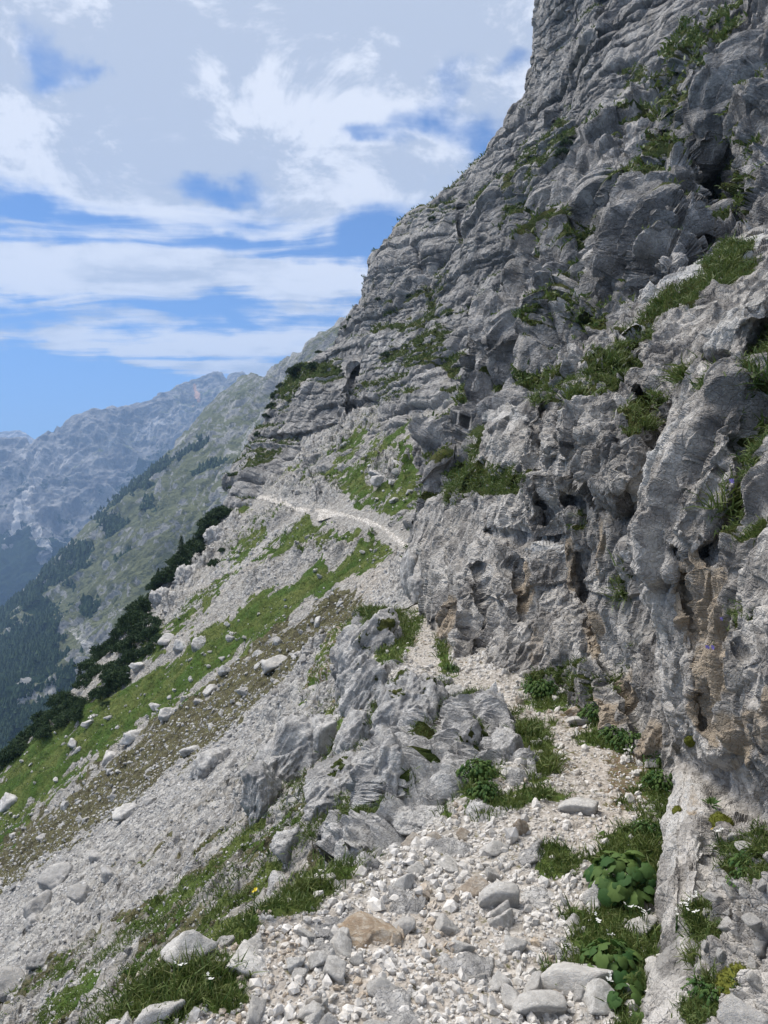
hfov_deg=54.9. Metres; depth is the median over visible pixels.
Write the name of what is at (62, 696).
dwarf pine
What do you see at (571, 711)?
stone
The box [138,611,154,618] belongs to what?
dwarf pine
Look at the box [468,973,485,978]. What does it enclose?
stone
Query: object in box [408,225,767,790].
rock wall
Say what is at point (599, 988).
stone
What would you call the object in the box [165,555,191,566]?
dwarf pine
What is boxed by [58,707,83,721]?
dwarf pine
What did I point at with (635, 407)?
grass tuft
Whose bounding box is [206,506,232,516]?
dwarf pine
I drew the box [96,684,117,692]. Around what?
dwarf pine
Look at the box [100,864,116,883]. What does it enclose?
boulder
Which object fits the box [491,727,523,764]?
rock
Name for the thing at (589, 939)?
grass tuft
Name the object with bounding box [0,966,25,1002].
boulder
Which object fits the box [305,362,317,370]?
dwarf pine
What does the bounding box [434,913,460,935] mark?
stone
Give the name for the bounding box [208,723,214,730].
boulder
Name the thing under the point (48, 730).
dwarf pine
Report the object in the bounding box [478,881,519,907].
stone
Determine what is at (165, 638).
boulder
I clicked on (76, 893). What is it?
boulder
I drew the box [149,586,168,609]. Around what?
rock outcrop
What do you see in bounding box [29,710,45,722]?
dwarf pine
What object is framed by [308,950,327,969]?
stone
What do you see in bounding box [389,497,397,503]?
boulder
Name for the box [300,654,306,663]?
boulder
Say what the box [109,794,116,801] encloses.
boulder
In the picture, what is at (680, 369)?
grass tuft
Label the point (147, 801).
boulder
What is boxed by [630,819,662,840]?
leafy herb
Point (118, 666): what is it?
dwarf pine
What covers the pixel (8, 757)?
dwarf pine
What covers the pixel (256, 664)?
boulder
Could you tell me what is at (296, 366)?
dwarf pine
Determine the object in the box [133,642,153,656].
dwarf pine
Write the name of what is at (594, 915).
grass tuft
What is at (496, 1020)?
stone
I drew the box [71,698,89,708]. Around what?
dwarf pine
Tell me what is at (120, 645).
dwarf pine
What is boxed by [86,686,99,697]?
dwarf pine
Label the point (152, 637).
dwarf pine
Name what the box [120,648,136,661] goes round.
dwarf pine
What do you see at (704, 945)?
stone
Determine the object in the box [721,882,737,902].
stone
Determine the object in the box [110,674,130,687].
dwarf pine
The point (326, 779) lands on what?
rock outcrop
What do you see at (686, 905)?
white flower
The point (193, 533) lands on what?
dwarf pine
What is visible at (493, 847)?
stone
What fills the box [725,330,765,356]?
grass tuft
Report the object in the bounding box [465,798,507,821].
rock
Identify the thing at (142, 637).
dwarf pine
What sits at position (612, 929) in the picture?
grass tuft
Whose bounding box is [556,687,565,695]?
stone
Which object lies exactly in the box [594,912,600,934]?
white flower
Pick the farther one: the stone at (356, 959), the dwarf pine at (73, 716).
the dwarf pine at (73, 716)
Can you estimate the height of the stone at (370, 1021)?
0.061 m
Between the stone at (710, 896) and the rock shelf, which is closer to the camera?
the stone at (710, 896)
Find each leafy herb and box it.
[442,663,459,672]
[455,758,500,783]
[466,780,505,802]
[520,676,532,687]
[523,679,560,698]
[576,702,598,721]
[598,725,628,743]
[609,730,641,751]
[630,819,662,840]
[641,769,673,793]
[643,751,660,764]
[680,975,716,1001]
[693,983,726,1012]
[725,867,750,888]
[728,849,754,873]
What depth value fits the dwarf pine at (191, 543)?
78.74 m
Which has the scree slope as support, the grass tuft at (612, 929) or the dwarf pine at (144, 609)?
the dwarf pine at (144, 609)
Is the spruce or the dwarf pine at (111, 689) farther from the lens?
the spruce
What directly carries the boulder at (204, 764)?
on the scree slope
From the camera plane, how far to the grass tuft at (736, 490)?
3.27 m
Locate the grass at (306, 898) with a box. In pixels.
[0,0,767,1023]
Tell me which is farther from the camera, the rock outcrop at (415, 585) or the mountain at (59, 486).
the mountain at (59, 486)
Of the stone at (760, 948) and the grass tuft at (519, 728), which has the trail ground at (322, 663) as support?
the grass tuft at (519, 728)
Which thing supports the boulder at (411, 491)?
on the scree slope
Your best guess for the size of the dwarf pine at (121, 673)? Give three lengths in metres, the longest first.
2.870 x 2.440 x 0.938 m
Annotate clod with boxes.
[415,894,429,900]
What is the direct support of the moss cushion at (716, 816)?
on the rock wall at (692, 572)
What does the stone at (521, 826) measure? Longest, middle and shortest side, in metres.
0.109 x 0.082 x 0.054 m
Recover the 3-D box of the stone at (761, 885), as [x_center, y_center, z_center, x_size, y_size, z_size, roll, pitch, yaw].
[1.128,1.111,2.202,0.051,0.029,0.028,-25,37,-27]
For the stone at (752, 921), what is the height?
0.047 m
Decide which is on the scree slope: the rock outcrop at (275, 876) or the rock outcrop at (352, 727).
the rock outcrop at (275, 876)
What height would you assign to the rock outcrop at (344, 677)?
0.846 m
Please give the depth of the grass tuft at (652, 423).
6.01 m
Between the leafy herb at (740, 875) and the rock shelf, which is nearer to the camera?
the leafy herb at (740, 875)
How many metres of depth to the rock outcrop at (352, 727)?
6.82 m
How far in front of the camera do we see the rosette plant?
3.25 m
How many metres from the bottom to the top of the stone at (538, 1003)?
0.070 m
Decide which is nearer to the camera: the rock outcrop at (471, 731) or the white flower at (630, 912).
the white flower at (630, 912)
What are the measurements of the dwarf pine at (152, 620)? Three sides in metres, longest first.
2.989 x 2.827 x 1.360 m
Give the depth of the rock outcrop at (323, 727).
7.49 m
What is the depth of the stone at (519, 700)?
6.31 m
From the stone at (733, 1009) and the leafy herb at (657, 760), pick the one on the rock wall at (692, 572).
the stone at (733, 1009)
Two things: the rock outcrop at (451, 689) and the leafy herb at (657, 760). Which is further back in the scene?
the rock outcrop at (451, 689)
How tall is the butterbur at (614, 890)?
0.176 m
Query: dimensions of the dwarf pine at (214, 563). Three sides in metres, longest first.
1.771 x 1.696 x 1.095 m
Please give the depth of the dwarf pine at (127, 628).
64.63 m
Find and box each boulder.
[0,792,17,811]
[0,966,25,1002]
[23,890,52,918]
[23,913,39,931]
[26,953,47,969]
[36,833,45,840]
[37,862,72,890]
[60,801,68,810]
[66,884,92,903]
[67,738,76,748]
[74,746,81,753]
[80,719,93,728]
[81,816,89,823]
[88,850,102,863]
[92,919,99,925]
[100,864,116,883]
[102,750,115,765]
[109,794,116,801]
[112,802,139,821]
[120,729,141,744]
[124,947,131,953]
[129,662,143,671]
[143,796,156,805]
[148,703,160,710]
[157,633,174,645]
[158,707,174,720]
[170,859,177,868]
[173,639,186,652]
[173,834,180,843]
[178,745,198,757]
[190,746,229,779]
[191,635,205,652]
[193,698,201,704]
[202,684,216,696]
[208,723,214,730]
[218,665,229,675]
[219,738,228,744]
[225,634,234,641]
[236,687,247,695]
[236,804,241,811]
[252,650,262,657]
[254,659,263,669]
[261,655,286,673]
[273,636,281,645]
[291,650,300,658]
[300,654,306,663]
[302,650,310,655]
[314,616,320,627]
[336,601,343,606]
[368,470,381,476]
[370,475,383,486]
[388,479,395,484]
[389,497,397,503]
[391,468,398,474]
[405,489,413,494]
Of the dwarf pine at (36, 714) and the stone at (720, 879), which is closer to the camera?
the stone at (720, 879)
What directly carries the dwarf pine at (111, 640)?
on the scree slope
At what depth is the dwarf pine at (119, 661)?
60.15 m
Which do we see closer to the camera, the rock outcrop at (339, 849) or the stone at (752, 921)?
the stone at (752, 921)
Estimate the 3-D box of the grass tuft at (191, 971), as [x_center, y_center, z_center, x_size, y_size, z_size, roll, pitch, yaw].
[-0.649,1.563,2.505,0.237,0.149,0.283,0,0,9]
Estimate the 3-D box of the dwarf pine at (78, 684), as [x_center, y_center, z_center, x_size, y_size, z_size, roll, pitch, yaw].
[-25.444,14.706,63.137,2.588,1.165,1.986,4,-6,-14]
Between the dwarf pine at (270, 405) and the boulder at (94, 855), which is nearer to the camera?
the boulder at (94, 855)
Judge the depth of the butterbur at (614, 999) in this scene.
2.42 m
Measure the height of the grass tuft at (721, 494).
0.234 m
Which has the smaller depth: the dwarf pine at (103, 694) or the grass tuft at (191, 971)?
the grass tuft at (191, 971)
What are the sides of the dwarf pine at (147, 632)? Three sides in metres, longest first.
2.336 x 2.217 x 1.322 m
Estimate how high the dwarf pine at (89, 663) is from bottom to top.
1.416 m
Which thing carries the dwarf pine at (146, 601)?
on the scree slope
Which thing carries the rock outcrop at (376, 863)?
on the trail ground at (322, 663)
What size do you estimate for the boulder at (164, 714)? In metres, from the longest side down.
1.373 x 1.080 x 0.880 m
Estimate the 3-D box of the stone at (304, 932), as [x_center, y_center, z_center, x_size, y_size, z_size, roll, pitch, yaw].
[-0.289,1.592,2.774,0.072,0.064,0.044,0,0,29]
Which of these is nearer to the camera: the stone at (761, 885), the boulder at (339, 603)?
the stone at (761, 885)
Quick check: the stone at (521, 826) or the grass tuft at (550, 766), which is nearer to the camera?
the stone at (521, 826)
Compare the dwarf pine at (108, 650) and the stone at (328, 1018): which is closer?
the stone at (328, 1018)
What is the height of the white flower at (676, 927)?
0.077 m
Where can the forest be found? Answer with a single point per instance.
(32, 649)
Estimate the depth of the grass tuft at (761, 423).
3.51 m
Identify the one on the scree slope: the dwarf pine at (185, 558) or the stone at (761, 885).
the dwarf pine at (185, 558)
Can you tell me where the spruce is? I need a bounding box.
[174,536,185,554]
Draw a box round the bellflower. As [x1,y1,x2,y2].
[705,641,714,649]
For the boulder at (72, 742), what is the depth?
53.47 m
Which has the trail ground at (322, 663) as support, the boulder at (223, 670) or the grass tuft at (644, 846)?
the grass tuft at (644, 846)
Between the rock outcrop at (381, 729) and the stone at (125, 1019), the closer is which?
the stone at (125, 1019)
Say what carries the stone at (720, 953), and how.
on the rock wall at (692, 572)
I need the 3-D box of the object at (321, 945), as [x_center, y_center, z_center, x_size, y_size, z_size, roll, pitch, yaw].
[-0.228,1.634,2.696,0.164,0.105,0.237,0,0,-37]
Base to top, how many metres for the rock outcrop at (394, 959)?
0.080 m
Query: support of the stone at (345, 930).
on the trail ground at (322, 663)
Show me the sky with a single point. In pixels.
(190, 189)
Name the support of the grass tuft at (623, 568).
attached to the rock wall at (513, 582)
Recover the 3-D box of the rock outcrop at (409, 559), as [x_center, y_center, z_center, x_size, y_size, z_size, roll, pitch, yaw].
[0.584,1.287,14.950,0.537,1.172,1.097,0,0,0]
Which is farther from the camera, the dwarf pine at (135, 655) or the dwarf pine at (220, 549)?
the dwarf pine at (220, 549)
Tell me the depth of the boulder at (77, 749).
51.58 m
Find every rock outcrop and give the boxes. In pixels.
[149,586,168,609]
[171,564,195,586]
[203,525,225,544]
[239,759,281,827]
[253,737,277,768]
[266,870,286,896]
[269,714,320,784]
[269,824,305,863]
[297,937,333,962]
[302,749,362,822]
[309,714,341,755]
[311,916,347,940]
[331,708,373,755]
[334,838,372,862]
[335,607,403,675]
[335,652,368,704]
[338,658,389,716]
[350,851,381,872]
[371,668,448,733]
[372,728,409,795]
[372,987,420,1023]
[374,722,389,736]
[379,955,398,970]
[386,885,426,914]
[392,805,444,834]
[400,547,418,601]
[407,573,423,604]
[409,837,472,857]
[433,950,493,985]
[445,684,465,696]
[458,719,489,744]
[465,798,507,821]
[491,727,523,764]
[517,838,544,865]
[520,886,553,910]
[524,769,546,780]
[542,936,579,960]
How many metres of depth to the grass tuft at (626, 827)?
3.68 m
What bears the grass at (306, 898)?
on the scree slope
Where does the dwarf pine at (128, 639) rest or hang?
on the scree slope
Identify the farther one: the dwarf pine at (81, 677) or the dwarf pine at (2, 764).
the dwarf pine at (81, 677)
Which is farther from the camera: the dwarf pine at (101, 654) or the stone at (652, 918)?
the dwarf pine at (101, 654)
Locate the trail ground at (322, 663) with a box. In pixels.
[106,604,669,1023]
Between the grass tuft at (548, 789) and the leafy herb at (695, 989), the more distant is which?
the grass tuft at (548, 789)
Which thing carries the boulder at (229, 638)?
on the scree slope
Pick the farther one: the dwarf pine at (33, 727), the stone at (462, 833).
the dwarf pine at (33, 727)
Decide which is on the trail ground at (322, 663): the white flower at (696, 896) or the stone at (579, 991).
the stone at (579, 991)
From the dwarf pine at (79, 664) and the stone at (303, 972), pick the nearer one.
the stone at (303, 972)
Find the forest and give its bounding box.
[0,433,229,750]
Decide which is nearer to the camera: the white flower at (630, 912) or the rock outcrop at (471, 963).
the rock outcrop at (471, 963)
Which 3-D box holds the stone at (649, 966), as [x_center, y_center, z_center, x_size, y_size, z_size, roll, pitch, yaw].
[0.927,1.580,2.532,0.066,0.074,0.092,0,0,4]
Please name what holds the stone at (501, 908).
on the trail ground at (322, 663)
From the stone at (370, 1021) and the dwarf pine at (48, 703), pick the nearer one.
the stone at (370, 1021)
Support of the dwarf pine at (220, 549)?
on the scree slope
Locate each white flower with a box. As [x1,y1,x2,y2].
[174,961,186,981]
[206,972,212,995]
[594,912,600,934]
[606,970,612,985]
[624,746,632,759]
[624,902,634,918]
[638,906,649,919]
[674,907,679,932]
[679,897,689,921]
[686,907,700,925]
[691,890,697,912]
[712,828,722,848]
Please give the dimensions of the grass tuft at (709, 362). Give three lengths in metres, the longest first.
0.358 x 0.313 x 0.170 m
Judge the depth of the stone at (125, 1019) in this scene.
2.32 m
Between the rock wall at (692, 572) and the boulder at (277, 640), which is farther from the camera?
the boulder at (277, 640)
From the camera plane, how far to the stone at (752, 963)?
2.15 m
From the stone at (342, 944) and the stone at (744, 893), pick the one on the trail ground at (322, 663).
the stone at (342, 944)
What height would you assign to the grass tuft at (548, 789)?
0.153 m
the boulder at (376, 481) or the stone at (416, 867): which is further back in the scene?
the boulder at (376, 481)
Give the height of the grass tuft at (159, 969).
0.097 m
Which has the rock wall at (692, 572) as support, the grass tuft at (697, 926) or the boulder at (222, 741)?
the grass tuft at (697, 926)
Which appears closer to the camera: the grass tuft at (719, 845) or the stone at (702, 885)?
the stone at (702, 885)
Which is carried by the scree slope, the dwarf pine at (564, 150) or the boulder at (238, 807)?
the boulder at (238, 807)
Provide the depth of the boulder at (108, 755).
46.84 m
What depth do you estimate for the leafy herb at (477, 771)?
4.35 m
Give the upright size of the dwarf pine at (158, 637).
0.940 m
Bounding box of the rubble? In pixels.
[0,408,422,1023]
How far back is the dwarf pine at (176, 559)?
75.19 m
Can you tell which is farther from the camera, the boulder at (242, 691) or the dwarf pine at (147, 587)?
the dwarf pine at (147, 587)
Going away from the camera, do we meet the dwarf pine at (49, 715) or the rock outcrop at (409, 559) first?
the rock outcrop at (409, 559)
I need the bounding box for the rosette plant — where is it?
[701,797,720,809]
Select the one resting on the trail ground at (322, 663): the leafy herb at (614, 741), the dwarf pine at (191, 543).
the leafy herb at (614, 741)
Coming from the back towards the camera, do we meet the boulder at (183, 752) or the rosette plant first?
the boulder at (183, 752)
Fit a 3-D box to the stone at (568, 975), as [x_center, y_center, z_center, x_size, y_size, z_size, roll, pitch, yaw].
[0.669,1.612,2.551,0.253,0.101,0.154,0,0,23]
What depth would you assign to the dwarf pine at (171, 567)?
79.01 m
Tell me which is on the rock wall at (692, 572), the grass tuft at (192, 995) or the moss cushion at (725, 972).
the moss cushion at (725, 972)
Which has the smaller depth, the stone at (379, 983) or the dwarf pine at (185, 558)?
the stone at (379, 983)
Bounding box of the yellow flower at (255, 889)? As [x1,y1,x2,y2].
[252,887,256,914]
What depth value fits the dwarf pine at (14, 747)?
59.98 m
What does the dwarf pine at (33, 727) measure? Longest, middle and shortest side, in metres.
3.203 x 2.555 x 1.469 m
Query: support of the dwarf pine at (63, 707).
on the scree slope
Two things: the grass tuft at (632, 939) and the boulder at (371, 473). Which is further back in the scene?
the boulder at (371, 473)
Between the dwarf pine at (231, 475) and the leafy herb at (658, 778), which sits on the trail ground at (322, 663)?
the leafy herb at (658, 778)
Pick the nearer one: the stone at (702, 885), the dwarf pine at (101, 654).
the stone at (702, 885)
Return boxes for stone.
[119,1011,132,1023]
[133,999,184,1023]
[160,929,218,966]
[216,935,234,948]
[225,939,267,977]
[245,994,266,1023]
[248,932,263,949]
[286,956,305,973]
[291,967,307,979]
[296,927,316,941]
[297,995,325,1021]
[304,1003,324,1023]
[305,995,330,1013]
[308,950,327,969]
[319,872,335,880]
[319,1012,338,1023]
[320,997,327,1006]
[322,955,346,984]
[328,948,334,954]
[329,926,350,942]
[333,930,352,959]
[337,911,401,948]
[348,951,362,965]
[363,1019,383,1023]
[366,977,398,996]
[371,847,382,857]
[392,873,415,889]
[392,916,415,935]
[401,832,419,846]
[405,861,424,875]
[426,831,441,839]
[433,855,458,872]
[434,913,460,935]
[447,940,474,953]
[456,827,469,840]
[457,873,489,897]
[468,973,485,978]
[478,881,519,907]
[483,840,509,855]
[484,867,499,881]
[488,908,512,928]
[488,969,513,991]
[491,899,513,923]
[491,1017,504,1023]
[501,983,524,1016]
[504,935,527,953]
[512,819,528,834]
[512,990,566,1016]
[515,695,524,704]
[523,970,542,992]
[540,961,612,995]
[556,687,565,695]
[557,797,598,815]
[564,706,580,716]
[566,716,588,724]
[566,913,580,928]
[573,984,584,1001]
[581,881,600,905]
[583,978,614,1014]
[624,915,657,935]
[644,758,658,767]
[644,961,654,976]
[694,962,705,975]
[696,880,706,889]
[701,940,709,953]
[702,891,723,901]
[702,908,710,917]
[715,947,725,962]
[716,916,732,932]
[716,993,767,1023]
[717,877,726,881]
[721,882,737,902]
[722,908,732,915]
[728,832,738,840]
[734,841,753,853]
[738,887,751,898]
[741,912,761,931]
[746,956,759,969]
[746,971,762,992]
[752,939,767,957]
[756,878,766,891]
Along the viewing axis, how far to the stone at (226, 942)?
2.74 m
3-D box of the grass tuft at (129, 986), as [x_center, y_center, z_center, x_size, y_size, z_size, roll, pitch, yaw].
[-0.827,1.605,2.493,0.265,0.137,0.267,0,0,-43]
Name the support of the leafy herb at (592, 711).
on the trail ground at (322, 663)
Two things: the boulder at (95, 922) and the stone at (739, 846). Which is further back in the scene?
the boulder at (95, 922)
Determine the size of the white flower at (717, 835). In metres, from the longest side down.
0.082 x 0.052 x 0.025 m
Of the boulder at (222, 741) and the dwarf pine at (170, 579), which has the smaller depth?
the boulder at (222, 741)
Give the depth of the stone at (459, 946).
2.75 m
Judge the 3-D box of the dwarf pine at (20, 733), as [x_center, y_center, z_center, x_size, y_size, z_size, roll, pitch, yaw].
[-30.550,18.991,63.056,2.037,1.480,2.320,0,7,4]
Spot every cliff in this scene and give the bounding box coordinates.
[221,0,706,529]
[405,0,767,552]
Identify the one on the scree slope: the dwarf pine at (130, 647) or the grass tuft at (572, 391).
the dwarf pine at (130, 647)
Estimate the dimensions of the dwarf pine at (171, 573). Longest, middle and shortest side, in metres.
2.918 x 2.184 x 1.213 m
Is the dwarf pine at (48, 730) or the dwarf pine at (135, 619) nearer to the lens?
the dwarf pine at (48, 730)
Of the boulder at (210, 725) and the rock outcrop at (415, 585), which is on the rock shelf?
the rock outcrop at (415, 585)
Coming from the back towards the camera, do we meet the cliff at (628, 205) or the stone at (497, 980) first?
the cliff at (628, 205)
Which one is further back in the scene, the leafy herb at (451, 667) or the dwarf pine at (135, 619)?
the dwarf pine at (135, 619)
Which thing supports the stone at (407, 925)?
on the trail ground at (322, 663)
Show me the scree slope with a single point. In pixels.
(298, 564)
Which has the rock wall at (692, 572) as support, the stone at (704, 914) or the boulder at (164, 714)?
the stone at (704, 914)
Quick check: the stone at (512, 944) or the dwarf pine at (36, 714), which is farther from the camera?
the dwarf pine at (36, 714)
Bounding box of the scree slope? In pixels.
[0,402,457,1023]
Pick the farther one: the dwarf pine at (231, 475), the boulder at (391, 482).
the dwarf pine at (231, 475)
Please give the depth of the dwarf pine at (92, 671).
64.35 m
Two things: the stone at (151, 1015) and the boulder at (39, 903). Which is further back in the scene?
the boulder at (39, 903)
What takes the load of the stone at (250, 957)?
on the trail ground at (322, 663)
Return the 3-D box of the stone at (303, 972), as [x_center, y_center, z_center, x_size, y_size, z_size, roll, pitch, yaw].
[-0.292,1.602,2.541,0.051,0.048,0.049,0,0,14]
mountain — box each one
[0,317,345,741]
[0,371,245,606]
[0,430,34,443]
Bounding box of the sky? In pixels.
[0,0,534,438]
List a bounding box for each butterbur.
[579,938,644,983]
[583,849,656,911]
[607,980,645,1023]
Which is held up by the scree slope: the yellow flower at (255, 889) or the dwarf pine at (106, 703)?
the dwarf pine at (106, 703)
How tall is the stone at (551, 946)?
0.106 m
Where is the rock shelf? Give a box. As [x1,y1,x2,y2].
[316,603,539,866]
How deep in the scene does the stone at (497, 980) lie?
2.54 m
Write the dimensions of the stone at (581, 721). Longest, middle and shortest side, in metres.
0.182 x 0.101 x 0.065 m
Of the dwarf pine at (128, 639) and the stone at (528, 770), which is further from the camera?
the dwarf pine at (128, 639)
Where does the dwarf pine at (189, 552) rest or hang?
on the scree slope
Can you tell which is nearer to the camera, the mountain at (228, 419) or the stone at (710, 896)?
the stone at (710, 896)
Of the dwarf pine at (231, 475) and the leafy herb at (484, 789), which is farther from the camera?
the dwarf pine at (231, 475)
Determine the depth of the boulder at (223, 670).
44.72 m
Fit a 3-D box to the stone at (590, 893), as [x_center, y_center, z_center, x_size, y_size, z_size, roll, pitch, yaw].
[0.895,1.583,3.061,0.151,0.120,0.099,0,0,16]
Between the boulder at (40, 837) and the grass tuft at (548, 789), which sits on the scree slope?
the boulder at (40, 837)
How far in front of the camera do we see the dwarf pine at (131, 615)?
67.46 m
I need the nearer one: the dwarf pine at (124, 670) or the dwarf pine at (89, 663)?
the dwarf pine at (124, 670)
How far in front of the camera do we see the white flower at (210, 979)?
2.43 m
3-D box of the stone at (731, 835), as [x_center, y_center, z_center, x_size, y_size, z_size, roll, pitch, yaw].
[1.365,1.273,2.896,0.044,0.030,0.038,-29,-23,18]
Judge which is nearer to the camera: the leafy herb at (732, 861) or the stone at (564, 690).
the leafy herb at (732, 861)
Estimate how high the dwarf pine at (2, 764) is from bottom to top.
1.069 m
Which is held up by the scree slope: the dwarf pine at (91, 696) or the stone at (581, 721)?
the dwarf pine at (91, 696)
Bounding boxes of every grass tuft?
[92,962,148,1010]
[130,948,187,996]
[152,940,229,993]
[166,972,219,1012]
[182,942,267,984]
[278,866,326,896]
[296,861,344,890]
[452,776,487,794]
[455,685,481,694]
[501,715,554,737]
[515,777,572,799]
[522,715,544,729]
[523,751,568,775]
[537,744,572,763]
[546,849,574,863]
[551,376,603,398]
[558,859,581,876]
[577,928,616,952]
[579,906,613,925]
[597,573,632,609]
[598,919,627,937]
[599,342,634,370]
[605,546,624,580]
[608,814,645,834]
[611,396,643,417]
[618,929,650,948]
[625,407,666,435]
[633,832,662,853]
[641,285,673,311]
[652,349,703,387]
[672,932,705,970]
[674,905,713,944]
[681,889,708,911]
[683,482,743,520]
[686,957,725,990]
[700,267,739,285]
[702,352,715,371]
[705,828,739,858]
[712,248,750,269]
[716,838,745,862]
[718,463,744,515]
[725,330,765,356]
[735,349,767,389]
[735,825,767,866]
[741,407,767,443]
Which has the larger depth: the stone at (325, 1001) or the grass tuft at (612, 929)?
the grass tuft at (612, 929)
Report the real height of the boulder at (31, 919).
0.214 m
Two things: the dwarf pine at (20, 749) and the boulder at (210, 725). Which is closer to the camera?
the boulder at (210, 725)
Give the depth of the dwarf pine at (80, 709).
57.53 m
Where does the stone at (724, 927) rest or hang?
on the rock wall at (692, 572)
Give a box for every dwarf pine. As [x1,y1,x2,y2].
[0,740,23,759]
[0,744,18,761]
[0,759,8,767]
[1,739,22,758]
[10,734,29,744]
[15,727,30,739]
[15,743,29,753]
[24,719,50,736]
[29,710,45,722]
[35,724,53,737]
[36,724,52,737]
[40,709,48,715]
[43,689,63,707]
[43,710,58,723]
[51,690,74,703]
[51,716,68,726]
[58,695,73,710]
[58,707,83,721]
[60,695,86,706]
[70,678,92,691]
[70,705,83,714]
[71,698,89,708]
[73,656,99,668]
[76,656,99,672]
[76,672,92,680]
[83,663,100,677]
[86,686,98,699]
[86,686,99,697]
[88,642,107,656]
[93,689,111,699]
[94,651,106,657]
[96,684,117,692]
[99,666,115,674]
[99,700,110,706]
[101,664,127,685]
[102,636,118,643]
[102,645,114,653]
[103,661,114,669]
[104,665,130,681]
[108,628,119,637]
[108,669,129,681]
[110,639,127,650]
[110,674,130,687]
[114,622,125,627]
[114,650,134,665]
[115,623,136,636]
[115,643,130,654]
[117,610,139,623]
[117,629,142,645]
[119,609,144,623]
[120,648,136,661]
[122,644,136,652]
[127,594,150,607]
[127,598,152,612]
[127,648,139,662]
[133,631,152,641]
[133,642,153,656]
[134,616,164,629]
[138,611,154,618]
[139,623,161,638]
[140,643,155,653]
[144,582,161,590]
[150,571,167,581]
[150,633,161,640]
[150,635,161,643]
[151,569,173,583]
[151,578,172,585]
[154,569,175,577]
[161,565,177,570]
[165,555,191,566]
[170,552,190,565]
[170,553,185,563]
[172,549,194,561]
[180,538,206,553]
[184,539,204,553]
[192,527,208,537]
[194,535,206,542]
[197,516,221,528]
[197,526,206,536]
[202,506,231,516]
[204,505,226,518]
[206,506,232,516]
[207,558,220,567]
[217,547,225,551]
[227,472,237,477]
[264,401,276,408]
[275,382,284,388]
[285,366,296,375]
[289,363,305,370]
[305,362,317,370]
[378,351,389,356]
[427,215,435,221]
[553,146,570,159]
[559,136,573,147]
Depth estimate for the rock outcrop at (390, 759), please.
4.50 m
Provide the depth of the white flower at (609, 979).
2.49 m
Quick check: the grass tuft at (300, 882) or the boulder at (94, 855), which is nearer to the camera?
the grass tuft at (300, 882)
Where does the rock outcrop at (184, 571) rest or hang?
on the scree slope
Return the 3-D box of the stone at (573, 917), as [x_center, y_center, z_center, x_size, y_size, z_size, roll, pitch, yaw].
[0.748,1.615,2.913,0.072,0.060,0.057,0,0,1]
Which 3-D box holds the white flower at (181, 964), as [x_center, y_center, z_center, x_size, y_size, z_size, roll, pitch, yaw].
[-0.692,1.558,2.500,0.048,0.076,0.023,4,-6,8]
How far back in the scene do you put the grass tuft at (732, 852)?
2.73 m
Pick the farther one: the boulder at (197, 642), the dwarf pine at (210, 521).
the dwarf pine at (210, 521)
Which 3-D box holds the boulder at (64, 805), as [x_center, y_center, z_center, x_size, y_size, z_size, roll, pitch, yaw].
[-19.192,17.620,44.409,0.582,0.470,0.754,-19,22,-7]
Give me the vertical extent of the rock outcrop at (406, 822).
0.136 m
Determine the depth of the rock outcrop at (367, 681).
7.23 m
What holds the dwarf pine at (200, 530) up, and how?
on the scree slope
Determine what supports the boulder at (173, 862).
on the scree slope
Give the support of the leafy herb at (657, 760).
on the trail ground at (322, 663)
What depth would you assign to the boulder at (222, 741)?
19.32 m
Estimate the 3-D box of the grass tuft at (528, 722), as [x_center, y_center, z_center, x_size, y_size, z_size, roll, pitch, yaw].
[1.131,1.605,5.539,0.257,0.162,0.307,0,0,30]
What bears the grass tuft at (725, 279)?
on the rock wall at (513, 582)
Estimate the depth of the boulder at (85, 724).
53.85 m
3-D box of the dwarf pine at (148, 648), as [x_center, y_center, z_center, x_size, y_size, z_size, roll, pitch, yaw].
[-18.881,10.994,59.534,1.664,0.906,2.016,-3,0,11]
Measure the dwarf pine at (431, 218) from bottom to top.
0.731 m
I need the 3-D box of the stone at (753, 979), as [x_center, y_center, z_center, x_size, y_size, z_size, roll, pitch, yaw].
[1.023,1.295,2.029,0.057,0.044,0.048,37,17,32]
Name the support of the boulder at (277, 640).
on the scree slope
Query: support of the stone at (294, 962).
on the trail ground at (322, 663)
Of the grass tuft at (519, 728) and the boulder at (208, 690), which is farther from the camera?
the boulder at (208, 690)
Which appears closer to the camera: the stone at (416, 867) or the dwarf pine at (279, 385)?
the stone at (416, 867)
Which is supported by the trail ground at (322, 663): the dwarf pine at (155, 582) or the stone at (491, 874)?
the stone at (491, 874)
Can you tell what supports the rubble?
on the scree slope
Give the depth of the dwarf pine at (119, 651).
62.96 m
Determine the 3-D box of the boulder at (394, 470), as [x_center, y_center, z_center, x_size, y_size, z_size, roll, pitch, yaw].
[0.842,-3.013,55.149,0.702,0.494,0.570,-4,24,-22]
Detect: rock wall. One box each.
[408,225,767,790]
[626,256,767,1023]
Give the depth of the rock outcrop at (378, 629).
9.13 m
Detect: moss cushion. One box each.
[672,805,681,814]
[683,735,695,747]
[708,810,734,826]
[712,959,755,996]
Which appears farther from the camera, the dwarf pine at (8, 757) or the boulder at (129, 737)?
the dwarf pine at (8, 757)
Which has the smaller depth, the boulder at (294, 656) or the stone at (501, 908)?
the stone at (501, 908)
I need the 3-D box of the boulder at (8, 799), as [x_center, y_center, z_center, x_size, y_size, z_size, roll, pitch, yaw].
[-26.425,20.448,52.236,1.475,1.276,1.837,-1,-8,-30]
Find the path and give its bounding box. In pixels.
[256,495,407,546]
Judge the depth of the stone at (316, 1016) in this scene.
2.30 m

